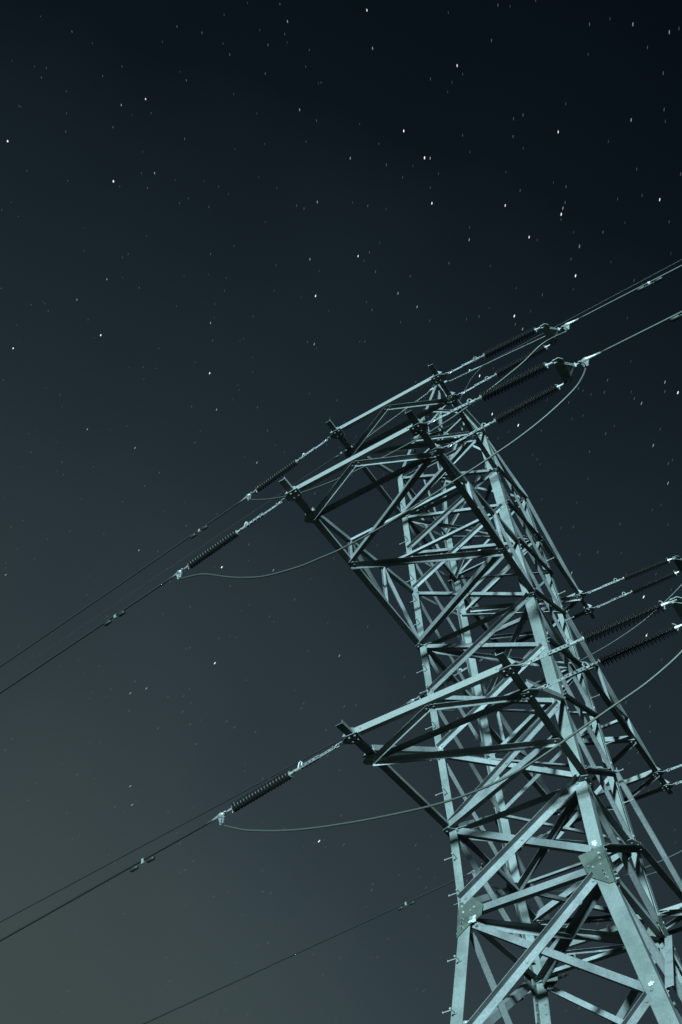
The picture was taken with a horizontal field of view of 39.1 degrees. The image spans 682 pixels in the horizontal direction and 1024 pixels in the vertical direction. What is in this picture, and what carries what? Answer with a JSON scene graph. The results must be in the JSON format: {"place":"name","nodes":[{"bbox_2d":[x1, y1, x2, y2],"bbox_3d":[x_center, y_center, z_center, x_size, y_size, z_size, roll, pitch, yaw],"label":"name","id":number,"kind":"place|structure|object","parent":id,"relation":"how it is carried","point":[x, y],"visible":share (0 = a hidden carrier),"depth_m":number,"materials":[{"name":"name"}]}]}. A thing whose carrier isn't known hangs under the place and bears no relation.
{"place":"outdoors","nodes":[
{"label":"outdoors","id":0,"kind":"place"},
{"bbox_2d":[0,0,681,1023],"label":"sky","id":1,"kind":"structure","parent":0,"point":[61,381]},
{"bbox_2d":[3,0,680,1020],"bbox_3d":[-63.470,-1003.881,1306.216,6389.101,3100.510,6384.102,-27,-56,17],"label":"stars","id":2,"kind":"object","parent":1,"relation":"in","point":[383,474],"visible":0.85,"depth_m":3025.57,"materials":[{"name":"white"}]},
{"bbox_3d":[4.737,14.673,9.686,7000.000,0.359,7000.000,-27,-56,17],"label":"ground","id":3,"kind":"structure","parent":0,"visible":0},
{"bbox_2d":[279,364,681,1023],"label":"transmission tower","id":4,"kind":"structure","parent":3,"relation":"on","point":[595,878],"depth_m":20.47,"materials":[{"name":"metal"}]},
{"bbox_2d":[173,498,285,579],"bbox_3d":[-2.501,0.639,21.032,3.316,0.501,0.188,-32,-57,20],"label":"tension insulator","id":5,"kind":"object","parent":4,"relation":"attached to","point":[211,550],"visible":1,"depth_m":21.12,"materials":[{"name":"dark glazed porcelain"},{"name":"galvanised steel"},{"name":"bright zinc"}]},
{"bbox_2d":[0,576,172,693],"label":"power cable","id":6,"kind":"object","parent":5,"relation":"attached to","point":[109,620],"visible":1,"depth_m":22.28,"materials":[{"name":"metal"}]},
{"bbox_2d":[212,741,343,825],"bbox_3d":[-1.250,5.166,18.089,3.276,0.539,0.188,-32,-57,20],"label":"tension insulator","id":7,"kind":"object","parent":4,"relation":"attached to","point":[266,788],"visible":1,"depth_m":18.15,"materials":[{"name":"dark glazed porcelain"},{"name":"galvanised steel"},{"name":"bright zinc"}]},
{"bbox_2d":[0,820,212,941],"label":"power cable","id":8,"kind":"object","parent":7,"relation":"attached to","point":[149,858],"visible":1,"depth_m":19.29,"materials":[{"name":"metal"}]},
{"bbox_2d":[240,437,330,502],"bbox_3d":[-1.540,-1.106,26.136,3.186,0.523,0.188,-32,-57,20],"label":"tension insulator","id":9,"kind":"object","parent":4,"relation":"attached to","point":[273,478],"visible":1,"depth_m":26.20,"materials":[{"name":"dark glazed porcelain"},{"name":"galvanised steel"},{"name":"bright zinc"}]},
{"bbox_2d":[0,501,239,666],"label":"power cable","id":10,"kind":"object","parent":9,"relation":"attached to","point":[203,528],"visible":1,"depth_m":27.89,"materials":[{"name":"metal"}]},
{"bbox_2d":[368,391,430,436],"bbox_3d":[1.683,-3.267,34.854,3.862,0.378,0.080,-33,-57,21],"label":"earth wire clamp","id":11,"kind":"object","parent":4,"relation":"attached to","point":[402,411],"visible":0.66,"depth_m":34.60,"materials":[{"name":"metal"}]},
{"bbox_2d":[0,417,393,681],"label":"earth wire","id":12,"kind":"object","parent":11,"relation":"attached to","point":[336,457],"visible":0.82,"depth_m":37.49,"materials":[{"name":"metal"}]},
{"bbox_2d":[406,651,494,703],"bbox_3d":[3.568,5.547,31.575,3.587,0.526,0.188,-32,-57,20],"label":"tension insulator","id":13,"kind":"object","parent":4,"relation":"attached to","point":[421,695],"visible":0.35,"depth_m":31.67,"materials":[{"name":"metal"}]},
{"bbox_2d":[0,704,406,922],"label":"power cable","id":14,"kind":"object","parent":13,"relation":"attached to","point":[184,823],"visible":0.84,"depth_m":35.42,"materials":[{"name":"black metal"}]},
{"bbox_2d":[447,336,544,382],"bbox_3d":[5.451,-5.341,33.294,3.947,0.472,0.080,-27,-56,17],"label":"earth wire clamp","id":15,"kind":"object","parent":4,"relation":"attached to","point":[488,362],"visible":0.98,"depth_m":33.55,"materials":[{"name":"metal"}]},
{"bbox_2d":[490,259,681,361],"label":"earth wire","id":16,"kind":"object","parent":15,"relation":"attached to","point":[589,308],"visible":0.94,"depth_m":32.23,"materials":[{"name":"metal"}]},
{"bbox_2d":[467,830,550,876],"bbox_3d":[5.187,10.289,28.927,3.426,0.538,0.188,-32,-57,20],"label":"tension insulator","id":17,"kind":"object","parent":4,"relation":"attached to","point":[483,865],"visible":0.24,"depth_m":29.22,"materials":[{"name":"metal"}]},
{"bbox_2d":[143,874,466,1023],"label":"power cable","id":18,"kind":"object","parent":17,"relation":"attached to","point":[405,903],"visible":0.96,"depth_m":31.33,"materials":[{"name":"metal"}]},
{"bbox_2d":[445,318,578,395],"bbox_3d":[4.396,-4.027,24.278,3.590,0.494,0.966,-27,-56,17],"label":"tension insulator","id":19,"kind":"object","parent":4,"relation":"attached to","point":[547,330],"visible":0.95,"depth_m":24.15,"materials":[{"name":"dark glazed porcelain"},{"name":"galvanised steel"},{"name":"bright zinc"}]},
{"bbox_2d":[250,331,566,500],"bbox_3d":[1.558,-2.046,24.543,9.459,1.365,0.051,-27,-55,17],"label":"jumper cable","id":20,"kind":"object","parent":19,"relation":"hanging from","point":[519,365],"visible":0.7,"depth_m":23.84,"materials":[{"name":"metal"}]},
{"bbox_2d":[578,265,681,319],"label":"power cable","id":21,"kind":"object","parent":19,"relation":"attached to","point":[655,280],"visible":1,"depth_m":23.14,"materials":[{"name":"metal"}]},
{"bbox_2d":[426,352,600,449],"bbox_3d":[3.502,-2.324,19.147,3.670,0.503,0.966,-27,-56,17],"label":"tension insulator","id":22,"kind":"object","parent":4,"relation":"attached to","point":[565,374],"visible":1,"depth_m":19.03,"materials":[{"name":"dark glazed porcelain"},{"name":"galvanised steel"},{"name":"bright zinc"}]},
{"bbox_2d":[180,368,586,579],"bbox_3d":[0.603,-0.137,19.222,9.751,1.799,0.076,-27,-55,17],"label":"jumper cable","id":23,"kind":"object","parent":22,"relation":"hanging from","point":[476,466],"visible":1,"depth_m":18.43,"materials":[{"name":"metal"}]},
{"bbox_2d":[600,311,681,352],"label":"power cable","id":24,"kind":"object","parent":22,"relation":"attached to","point":[674,317],"visible":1,"depth_m":18.24,"materials":[{"name":"metal"}]},
{"bbox_2d":[463,973,569,1023],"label":"tension insulator","id":25,"kind":"object","parent":4,"relation":"attached to","point":[529,992],"visible":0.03,"depth_m":23.37,"materials":[{"name":"metal"}]},
{"bbox_2d":[519,596,681,690],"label":"tension insulator","id":26,"kind":"object","parent":4,"relation":"attached to","point":[676,602],"visible":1,"depth_m":16.27,"materials":[{"name":"dark brown-black glazed porcelain"},{"name":"galvanised steel"}]},
{"bbox_2d":[222,650,681,831],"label":"jumper cable","id":27,"kind":"object","parent":26,"relation":"hanging from","point":[539,757],"visible":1,"depth_m":15.66,"materials":[{"name":"metal"}]},
{"bbox_2d":[585,556,681,608],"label":"tension insulator","id":28,"kind":"object","parent":4,"relation":"attached to","point":[677,560],"visible":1,"depth_m":29.24,"materials":[{"name":"dark brown-black glazed porcelain"},{"name":"galvanised steel"}]},
{"bbox_2d":[443,584,681,710],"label":"jumper cable","id":29,"kind":"object","parent":28,"relation":"hanging from","point":[606,645],"visible":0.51,"depth_m":28.48,"materials":[{"name":"metal"}]},
{"bbox_2d":[663,764,681,785],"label":"tension insulator","id":30,"kind":"object","parent":4,"relation":"attached to","point":[666,770],"visible":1,"depth_m":27.00,"materials":[{"name":"metal"}]},
{"bbox_2d":[489,850,681,892],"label":"jumper cable","id":31,"kind":"object","parent":30,"relation":"hanging from","point":[619,876],"visible":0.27,"depth_m":26.36,"materials":[{"name":"metal"}]}
]}

